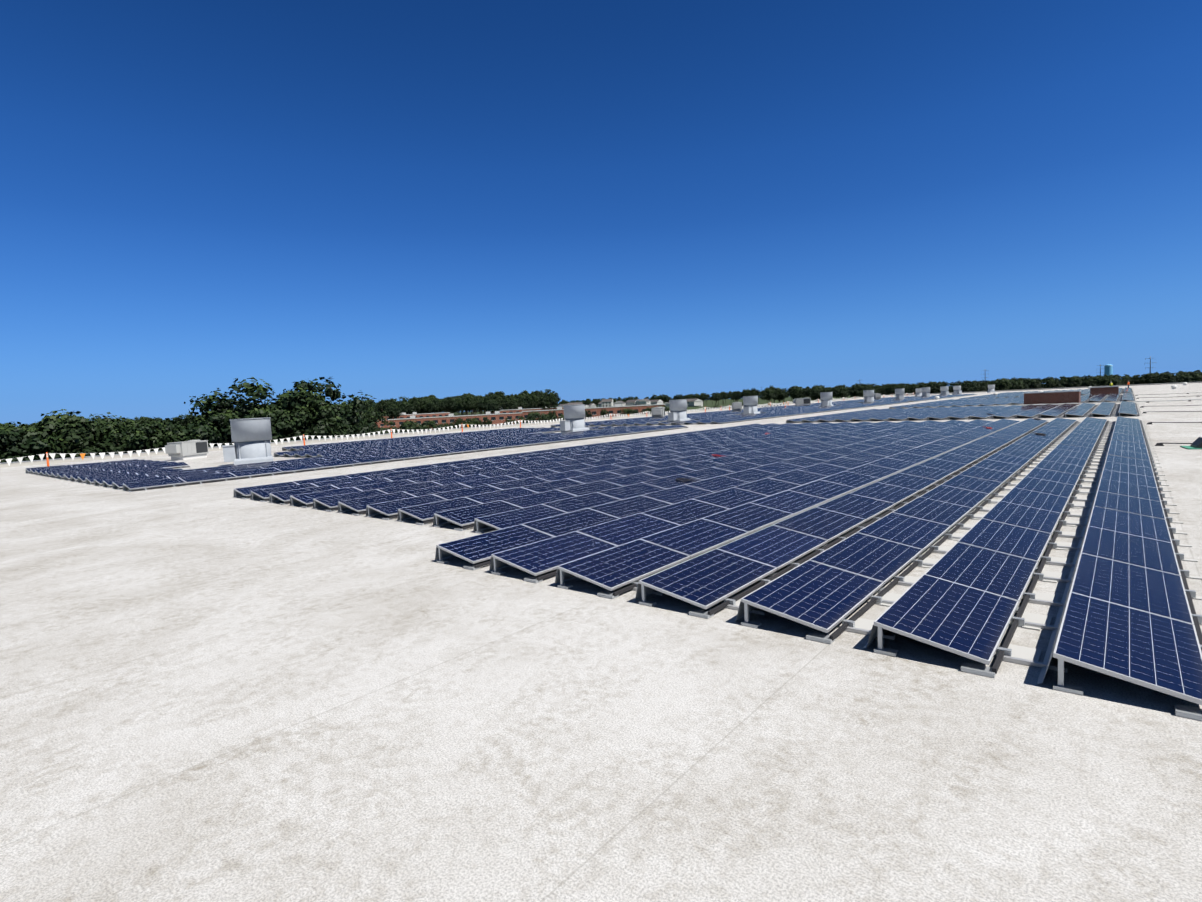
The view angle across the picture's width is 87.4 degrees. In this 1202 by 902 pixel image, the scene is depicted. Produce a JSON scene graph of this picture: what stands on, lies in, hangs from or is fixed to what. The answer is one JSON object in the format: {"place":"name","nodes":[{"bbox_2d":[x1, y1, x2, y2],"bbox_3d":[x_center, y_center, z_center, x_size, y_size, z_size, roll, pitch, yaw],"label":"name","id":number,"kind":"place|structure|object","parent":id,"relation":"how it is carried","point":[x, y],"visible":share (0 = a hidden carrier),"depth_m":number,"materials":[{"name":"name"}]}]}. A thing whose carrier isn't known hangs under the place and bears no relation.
{"place":"outdoors","nodes":[
{"label":"outdoors","id":0,"kind":"place"},
{"bbox_2d":[388,411,521,429],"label":"brick building","id":1,"kind":"structure","parent":0,"point":[497,417],"depth_m":310.80,"materials":[{"name":"red brick"}]},
{"bbox_2d":[0,383,1201,901],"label":"warehouse roof","id":2,"kind":"structure","parent":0,"point":[216,691],"depth_m":4.94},
{"bbox_2d":[165,439,208,460],"bbox_3d":[-30.677,-0.083,46.560,1.290,1.390,2.670,-2,4,12],"label":"rooftop unit","id":3,"kind":"object","parent":2,"relation":"on","point":[190,449],"visible":1,"depth_m":45.97,"materials":[{"name":"grey"}]},
{"bbox_2d":[222,417,272,464],"bbox_3d":[-20.725,-0.531,36.890,2.600,2.740,2.120,-5,5,-28],"label":"exhaust fan","id":4,"kind":"object","parent":2,"relation":"on","point":[251,438],"visible":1,"depth_m":36.16,"materials":[{"name":"grey metal"}]},
{"bbox_2d":[0,392,913,465],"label":"warning line","id":5,"kind":"object","parent":2,"relation":"on","point":[52,455],"visible":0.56,"depth_m":59.29,"materials":[{"name":"white plastic pennants"},{"name":"orange plastic"},{"name":"rope"}]},
{"bbox_2d":[25,394,976,491],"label":"solar array","id":6,"kind":"object","parent":2,"relation":"on","point":[136,474],"visible":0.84,"depth_m":41.73,"materials":[{"name":"blue glass"}]},
{"bbox_2d":[560,404,589,432],"bbox_3d":[-2.621,-2.975,58.242,2.470,2.603,2.014,-6,5,-38],"label":"exhaust fan","id":7,"kind":"object","parent":2,"relation":"on","point":[574,416],"visible":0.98,"depth_m":57.55,"materials":[{"name":"grey metal"}]},
{"bbox_2d":[651,407,664,417],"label":"rooftop unit","id":8,"kind":"object","parent":2,"relation":"on","point":[657,412],"visible":0.97,"depth_m":85.83,"materials":[{"name":"grey"}]},
{"bbox_2d":[667,399,690,421],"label":"exhaust fan","id":9,"kind":"object","parent":2,"relation":"on","point":[678,409],"visible":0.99,"depth_m":70.83,"materials":[{"name":"grey metal"}]},
{"bbox_2d":[234,387,1201,720],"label":"solar array","id":10,"kind":"object","parent":2,"relation":"on","point":[614,515],"visible":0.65,"depth_m":11.60,"materials":[{"name":"blue glass"}]},
{"bbox_2d":[732,402,741,410],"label":"rooftop unit","id":11,"kind":"object","parent":2,"relation":"on","point":[736,406],"visible":0.96,"depth_m":102.28,"materials":[{"name":"grey"}]},
{"bbox_2d":[741,396,759,413],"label":"exhaust fan","id":12,"kind":"object","parent":2,"relation":"on","point":[750,403],"visible":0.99,"depth_m":84.58,"materials":[{"name":"grey metal"}]},
{"bbox_2d":[793,397,810,404],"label":"rooftop unit","id":13,"kind":"object","parent":2,"relation":"on","point":[802,401],"visible":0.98,"depth_m":126.64,"materials":[{"name":"grey"}]},
{"bbox_2d":[820,392,832,406],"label":"exhaust fan","id":14,"kind":"object","parent":2,"relation":"on","point":[826,398],"visible":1,"depth_m":107.42,"materials":[{"name":"grey metal"}]},
{"bbox_2d":[863,390,873,402],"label":"exhaust fan","id":15,"kind":"object","parent":2,"relation":"on","point":[868,395],"visible":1,"depth_m":123.99,"materials":[{"name":"grey metal"}]},
{"bbox_2d":[895,388,904,398],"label":"exhaust fan","id":16,"kind":"object","parent":2,"relation":"on","point":[899,393],"visible":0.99,"depth_m":141.69,"materials":[{"name":"grey metal"}]},
{"bbox_2d":[920,387,930,396],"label":"exhaust fan","id":17,"kind":"object","parent":2,"relation":"on","point":[925,391],"visible":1,"depth_m":159.09,"materials":[{"name":"grey metal"}]},
{"bbox_2d":[939,386,949,394],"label":"exhaust fan","id":18,"kind":"object","parent":2,"relation":"on","point":[944,390],"visible":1,"depth_m":175.08,"materials":[{"name":"grey metal"}]},
{"bbox_2d":[952,386,961,394],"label":"exhaust fan","id":19,"kind":"object","parent":2,"relation":"on","point":[957,389],"visible":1,"depth_m":188.08,"materials":[{"name":"grey metal"}]},
{"bbox_2d":[987,385,995,392],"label":"exhaust fan","id":20,"kind":"object","parent":2,"relation":"on","point":[991,388],"visible":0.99,"depth_m":194.51,"materials":[{"name":"grey metal"}]},
{"bbox_2d":[863,399,1201,409],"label":"roof conduit","id":21,"kind":"object","parent":2,"relation":"on","point":[1090,403],"visible":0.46,"depth_m":64.05,"materials":[{"name":"white paint"}]},
{"bbox_2d":[1023,390,1080,405],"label":"brick penthouse","id":22,"kind":"object","parent":2,"relation":"on","point":[1058,397],"visible":0.89,"depth_m":66.94,"materials":[{"name":"brown brick"}]},
{"bbox_2d":[1090,386,1118,394],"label":"brick penthouse","id":23,"kind":"object","parent":2,"relation":"on","point":[1108,390],"visible":0.85,"depth_m":97.17,"materials":[{"name":"brown brick"}]},
{"bbox_2d":[1147,422,1201,423],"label":"pipe","id":24,"kind":"object","parent":2,"relation":"on","point":[1172,422],"visible":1,"depth_m":33.21,"materials":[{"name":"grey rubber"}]},
{"bbox_2d":[1180,437,1201,448],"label":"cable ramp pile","id":25,"kind":"object","parent":2,"relation":"on","point":[1196,443],"visible":1,"depth_m":21.82,"materials":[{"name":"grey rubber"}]},
{"bbox_2d":[0,381,1201,467],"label":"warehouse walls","id":26,"kind":"structure","parent":0,"point":[61,460],"depth_m":71.88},
{"bbox_2d":[0,0,1201,426],"label":"sky","id":27,"kind":"structure","parent":0,"point":[580,200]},
{"bbox_2d":[134,382,1155,433],"bbox_3d":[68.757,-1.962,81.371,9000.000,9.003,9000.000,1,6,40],"label":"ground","id":28,"kind":"structure","parent":0,"point":[709,404],"depth_m":1077.61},
{"bbox_2d":[0,452,18,462],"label":"tree","id":29,"kind":"object","parent":28,"relation":"on","point":[2,457],"visible":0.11,"depth_m":55.35,"materials":[{"name":"green plant"}]},
{"bbox_2d":[0,422,69,462],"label":"tree","id":30,"kind":"object","parent":28,"relation":"on","point":[10,433],"visible":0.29,"depth_m":58.02,"materials":[{"name":"green plant"}]},
{"bbox_2d":[0,422,70,457],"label":"tree","id":31,"kind":"object","parent":28,"relation":"on","point":[23,426],"visible":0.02,"depth_m":60.36,"materials":[{"name":"green plant"}]},
{"bbox_2d":[10,409,128,459],"bbox_3d":[-51.858,2.984,63.124,10.380,14.406,11.708,-2,4,10],"label":"tree","id":32,"kind":"object","parent":28,"relation":"on","point":[77,431],"visible":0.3,"depth_m":60.38,"materials":[{"name":"green plant"}]},
{"bbox_2d":[63,412,130,449],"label":"tree","id":33,"kind":"object","parent":28,"relation":"on","point":[109,420],"depth_m":70.11,"materials":[{"name":"green plant"}]},
{"bbox_2d":[89,415,128,425],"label":"tree","id":34,"kind":"object","parent":28,"relation":"on","point":[120,421],"visible":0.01,"depth_m":85.86,"materials":[{"name":"green plant"}]},
{"bbox_2d":[68,418,203,452],"bbox_3d":[-47.580,3.080,65.977,11.441,13.360,7.928,-3,4,-1],"label":"tree","id":35,"kind":"object","parent":28,"relation":"on","point":[133,441],"visible":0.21,"depth_m":63.84,"materials":[{"name":"green plant"}]},
{"bbox_2d":[135,417,149,426],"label":"tree","id":36,"kind":"object","parent":28,"relation":"on","point":[144,419],"visible":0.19,"depth_m":353.60,"materials":[{"name":"green plant"}]},
{"bbox_2d":[122,421,190,452],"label":"tree","id":37,"kind":"object","parent":28,"relation":"on","point":[158,440],"visible":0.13,"depth_m":65.08,"materials":[{"name":"green plant"}]},
{"bbox_2d":[173,414,194,425],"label":"tree","id":38,"kind":"object","parent":28,"relation":"on","point":[181,419],"visible":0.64,"depth_m":446.62,"materials":[{"name":"green plant"}]},
{"bbox_2d":[177,409,240,446],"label":"tree","id":39,"kind":"object","parent":28,"relation":"on","point":[210,428],"visible":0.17,"depth_m":69.79,"materials":[{"name":"green plant"}]},
{"bbox_2d":[191,401,247,442],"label":"tree","id":40,"kind":"object","parent":28,"relation":"on","point":[242,416],"visible":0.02,"depth_m":77.74,"materials":[{"name":"green plant"}]},
{"bbox_2d":[232,404,315,442],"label":"tree","id":41,"kind":"object","parent":28,"relation":"on","point":[288,423],"visible":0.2,"depth_m":72.61,"materials":[{"name":"green plant"}]},
{"bbox_2d":[184,377,376,439],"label":"tree","id":42,"kind":"object","parent":28,"relation":"on","point":[255,391],"visible":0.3,"depth_m":76.52,"materials":[{"name":"green plant"}]},
{"bbox_2d":[264,390,354,440],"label":"tree","id":43,"kind":"object","parent":28,"relation":"on","point":[325,408],"visible":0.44,"depth_m":74.60,"materials":[{"name":"green plant"}]},
{"bbox_2d":[272,390,350,441],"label":"tree","id":44,"kind":"object","parent":28,"relation":"on","point":[288,391],"visible":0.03,"depth_m":76.70,"materials":[{"name":"green plant"}]},
{"bbox_2d":[316,401,373,435],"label":"tree","id":45,"kind":"object","parent":28,"relation":"on","point":[362,429],"visible":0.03,"depth_m":88.98,"materials":[{"name":"green plant"}]},
{"bbox_2d":[336,401,387,434],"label":"tree","id":46,"kind":"object","parent":28,"relation":"on","point":[368,416],"visible":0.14,"depth_m":96.42,"materials":[{"name":"green plant"}]},
{"bbox_2d":[377,400,391,412],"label":"tree","id":47,"kind":"object","parent":28,"relation":"on","point":[383,407],"visible":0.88,"depth_m":459.40,"materials":[{"name":"green plant"}]},
{"bbox_2d":[383,421,397,433],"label":"tree","id":48,"kind":"object","parent":28,"relation":"on","point":[390,424],"visible":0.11,"depth_m":165.24,"materials":[{"name":"green plant"}]},
{"bbox_2d":[384,404,402,418],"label":"tree","id":49,"kind":"object","parent":28,"relation":"on","point":[392,412],"visible":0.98,"depth_m":378.90,"materials":[{"name":"green plant"}]},
{"bbox_2d":[398,402,415,413],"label":"tree","id":50,"kind":"object","parent":28,"relation":"on","point":[409,410],"visible":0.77,"depth_m":421.43,"materials":[{"name":"green plant"}]},
{"bbox_2d":[392,420,428,432],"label":"tree","id":51,"kind":"object","parent":28,"relation":"on","point":[411,425],"visible":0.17,"depth_m":114.64,"materials":[{"name":"green plant"}]},
{"bbox_2d":[374,412,449,427],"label":"brick building","id":52,"kind":"structure","parent":28,"relation":"on","point":[404,415],"depth_m":401.55,"materials":[{"name":"red brick"}]},
{"bbox_2d":[408,397,426,413],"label":"tree","id":53,"kind":"object","parent":28,"relation":"on","point":[417,404],"visible":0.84,"depth_m":430.66,"materials":[{"name":"green plant"}]},
{"bbox_2d":[423,399,436,412],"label":"tree","id":54,"kind":"object","parent":28,"relation":"on","point":[430,406],"visible":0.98,"depth_m":433.85,"materials":[{"name":"green plant"}]},
{"bbox_2d":[418,420,442,430],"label":"tree","id":55,"kind":"object","parent":28,"relation":"on","point":[432,424],"visible":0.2,"depth_m":140.00,"materials":[{"name":"green plant"}]},
{"bbox_2d":[441,396,455,411],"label":"tree","id":56,"kind":"object","parent":28,"relation":"on","point":[447,405],"visible":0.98,"depth_m":450.80,"materials":[{"name":"green plant"}]},
{"bbox_2d":[453,418,465,427],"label":"tree","id":57,"kind":"object","parent":28,"relation":"on","point":[457,422],"visible":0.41,"depth_m":231.24,"materials":[{"name":"green plant"}]},
{"bbox_2d":[454,398,467,414],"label":"tree","id":58,"kind":"object","parent":28,"relation":"on","point":[460,403],"visible":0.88,"depth_m":435.91,"materials":[{"name":"green plant"}]},
{"bbox_2d":[455,396,474,414],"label":"tree","id":59,"kind":"object","parent":28,"relation":"on","point":[470,405],"visible":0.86,"depth_m":437.10,"materials":[{"name":"green plant"}]},
{"bbox_2d":[478,396,490,413],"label":"tree","id":60,"kind":"object","parent":28,"relation":"on","point":[483,404],"visible":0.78,"depth_m":432.68,"materials":[{"name":"green plant"}]},
{"bbox_2d":[486,399,501,412],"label":"tree","id":61,"kind":"object","parent":28,"relation":"on","point":[492,405],"visible":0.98,"depth_m":391.74,"materials":[{"name":"green plant"}]},
{"bbox_2d":[495,391,505,402],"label":"tree","id":62,"kind":"object","parent":28,"relation":"on","point":[502,396],"visible":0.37,"depth_m":481.47,"materials":[{"name":"green plant"}]},
{"bbox_2d":[501,397,516,409],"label":"tree","id":63,"kind":"object","parent":28,"relation":"on","point":[505,405],"visible":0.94,"depth_m":405.78,"materials":[{"name":"green plant"}]},
{"bbox_2d":[515,395,526,408],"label":"tree","id":64,"kind":"object","parent":28,"relation":"on","point":[520,403],"visible":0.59,"depth_m":448.48,"materials":[{"name":"green plant"}]},
{"bbox_2d":[518,394,530,408],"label":"tree","id":65,"kind":"object","parent":28,"relation":"on","point":[527,398],"visible":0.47,"depth_m":466.17,"materials":[{"name":"green plant"}]},
{"bbox_2d":[487,407,562,413],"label":"brick building","id":66,"kind":"structure","parent":28,"relation":"on","point":[519,409],"depth_m":394.79,"materials":[{"name":"red brick"}]},
{"bbox_2d":[525,395,541,408],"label":"tree","id":67,"kind":"object","parent":28,"relation":"on","point":[533,402],"visible":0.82,"depth_m":398.44,"materials":[{"name":"green plant"}]},
{"bbox_2d":[526,411,549,422],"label":"tree","id":68,"kind":"object","parent":28,"relation":"on","point":[542,417],"visible":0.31,"depth_m":161.79,"materials":[{"name":"green plant"}]},
{"bbox_2d":[535,394,559,408],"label":"tree","id":69,"kind":"object","parent":28,"relation":"on","point":[544,404],"visible":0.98,"depth_m":397.70,"materials":[{"name":"green plant"}]},
{"bbox_2d":[544,389,560,406],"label":"tree","id":70,"kind":"object","parent":28,"relation":"on","point":[547,391],"visible":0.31,"depth_m":461.37,"materials":[{"name":"green plant"}]},
{"bbox_2d":[522,404,665,420],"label":"brick building","id":71,"kind":"structure","parent":28,"relation":"on","point":[612,410],"depth_m":307.48,"materials":[{"name":"red brick"}]},
{"bbox_2d":[601,399,612,406],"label":"house","id":72,"kind":"structure","parent":28,"relation":"on","point":[607,402],"depth_m":684.19,"materials":[{"name":"white"}]},
{"bbox_2d":[619,407,632,414],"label":"tree","id":73,"kind":"object","parent":28,"relation":"on","point":[625,411],"visible":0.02,"depth_m":139.08,"materials":[{"name":"green plant"}]},
{"bbox_2d":[625,399,637,405],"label":"house","id":74,"kind":"structure","parent":28,"relation":"on","point":[630,402],"depth_m":722.45,"materials":[{"name":"white"}]},
{"bbox_2d":[639,399,650,404],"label":"house","id":75,"kind":"structure","parent":28,"relation":"on","point":[645,402],"depth_m":697.26,"materials":[{"name":"white"}]},
{"bbox_2d":[690,399,702,405],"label":"house","id":76,"kind":"structure","parent":28,"relation":"on","point":[696,402],"depth_m":714.18,"materials":[{"name":"white"}]},
{"bbox_2d":[749,388,760,396],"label":"tree","id":77,"kind":"object","parent":28,"relation":"on","point":[754,392],"visible":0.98,"depth_m":656.91,"materials":[{"name":"green plant"}]},
{"bbox_2d":[760,387,776,400],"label":"tree","id":78,"kind":"object","parent":28,"relation":"on","point":[767,394],"visible":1,"depth_m":411.94,"materials":[{"name":"green plant"}]},
{"bbox_2d":[771,388,786,400],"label":"tree","id":79,"kind":"object","parent":28,"relation":"on","point":[782,395],"visible":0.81,"depth_m":427.37,"materials":[{"name":"green plant"}]},
{"bbox_2d":[792,388,805,398],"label":"tree","id":80,"kind":"object","parent":28,"relation":"on","point":[797,393],"visible":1,"depth_m":437.30,"materials":[{"name":"green plant"}]},
{"bbox_2d":[810,387,823,400],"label":"tree","id":81,"kind":"object","parent":28,"relation":"on","point":[815,393],"visible":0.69,"depth_m":387.38,"materials":[{"name":"green plant"}]},
{"bbox_2d":[834,385,848,398],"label":"tree","id":82,"kind":"object","parent":28,"relation":"on","point":[843,392],"visible":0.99,"depth_m":405.24,"materials":[{"name":"green plant"}]},
{"bbox_2d":[848,383,869,397],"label":"tree","id":83,"kind":"object","parent":28,"relation":"on","point":[858,391],"visible":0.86,"depth_m":379.03,"materials":[{"name":"green plant"}]},
{"bbox_2d":[886,383,909,394],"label":"tree","id":84,"kind":"object","parent":28,"relation":"on","point":[898,386],"visible":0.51,"depth_m":379.97,"materials":[{"name":"green plant"}]},
{"bbox_2d":[904,383,919,394],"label":"tree","id":85,"kind":"object","parent":28,"relation":"on","point":[910,390],"visible":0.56,"depth_m":354.71,"materials":[{"name":"green plant"}]},
{"bbox_2d":[928,381,940,392],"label":"tree","id":86,"kind":"object","parent":28,"relation":"on","point":[933,388],"visible":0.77,"depth_m":358.46,"materials":[{"name":"green plant"}]},
{"bbox_2d":[957,381,978,391],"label":"tree","id":87,"kind":"object","parent":28,"relation":"on","point":[964,388],"visible":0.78,"depth_m":359.97,"materials":[{"name":"green plant"}]},
{"bbox_2d":[975,380,987,390],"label":"tree","id":88,"kind":"object","parent":28,"relation":"on","point":[983,386],"visible":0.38,"depth_m":412.59,"materials":[{"name":"green plant"}]},
{"bbox_2d":[994,380,1012,390],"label":"tree","id":89,"kind":"object","parent":28,"relation":"on","point":[1006,382],"visible":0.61,"depth_m":357.51,"materials":[{"name":"green plant"}]},
{"bbox_2d":[1009,378,1028,389],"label":"tree","id":90,"kind":"object","parent":28,"relation":"on","point":[1018,386],"visible":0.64,"depth_m":343.72,"materials":[{"name":"green plant"}]},
{"bbox_2d":[1020,378,1046,388],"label":"tree","id":91,"kind":"object","parent":28,"relation":"on","point":[1035,386],"visible":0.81,"depth_m":372.63,"materials":[{"name":"green plant"}]},
{"bbox_2d":[1042,376,1058,388],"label":"tree","id":92,"kind":"object","parent":28,"relation":"on","point":[1052,384],"visible":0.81,"depth_m":401.39,"materials":[{"name":"green plant"}]},
{"bbox_2d":[1063,377,1081,387],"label":"tree","id":93,"kind":"object","parent":28,"relation":"on","point":[1075,381],"visible":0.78,"depth_m":357.09,"materials":[{"name":"green plant"}]},
{"bbox_2d":[1080,376,1096,386],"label":"tree","id":94,"kind":"object","parent":28,"relation":"on","point":[1085,383],"visible":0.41,"depth_m":344.60,"materials":[{"name":"green plant"}]},
{"bbox_2d":[1084,376,1107,385],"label":"tree","id":95,"kind":"object","parent":28,"relation":"on","point":[1094,381],"visible":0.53,"depth_m":324.05,"materials":[{"name":"green plant"}]},
{"bbox_2d":[1104,364,1112,375],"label":"water tower","id":96,"kind":"structure","parent":28,"relation":"on","point":[1108,369],"depth_m":1154.53,"materials":[{"name":"blue"}]},
{"bbox_2d":[1100,377,1121,385],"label":"tree","id":97,"kind":"object","parent":28,"relation":"on","point":[1113,381],"visible":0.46,"depth_m":318.08,"materials":[{"name":"green plant"}]},
{"bbox_2d":[1118,376,1131,384],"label":"tree","id":98,"kind":"object","parent":28,"relation":"on","point":[1123,381],"visible":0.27,"depth_m":321.12,"materials":[{"name":"green plant"}]},
{"bbox_2d":[1129,374,1147,384],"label":"tree","id":99,"kind":"object","parent":28,"relation":"on","point":[1136,378],"visible":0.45,"depth_m":422.99,"materials":[{"name":"green plant"}]},
{"bbox_2d":[1139,373,1158,383],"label":"tree","id":100,"kind":"object","parent":28,"relation":"on","point":[1150,379],"visible":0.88,"depth_m":404.25,"materials":[{"name":"green plant"}]},
{"bbox_2d":[1155,372,1175,382],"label":"tree","id":101,"kind":"object","parent":28,"relation":"on","point":[1160,379],"visible":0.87,"depth_m":364.89,"materials":[{"name":"green plant"}]},
{"bbox_2d":[1177,373,1191,382],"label":"tree","id":102,"kind":"object","parent":28,"relation":"on","point":[1186,378],"visible":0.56,"depth_m":345.37,"materials":[{"name":"green plant"}]},
{"bbox_2d":[1188,374,1201,381],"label":"tree","id":103,"kind":"object","parent":28,"relation":"on","point":[1197,377],"visible":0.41,"depth_m":294.25,"materials":[{"name":"green plant"}]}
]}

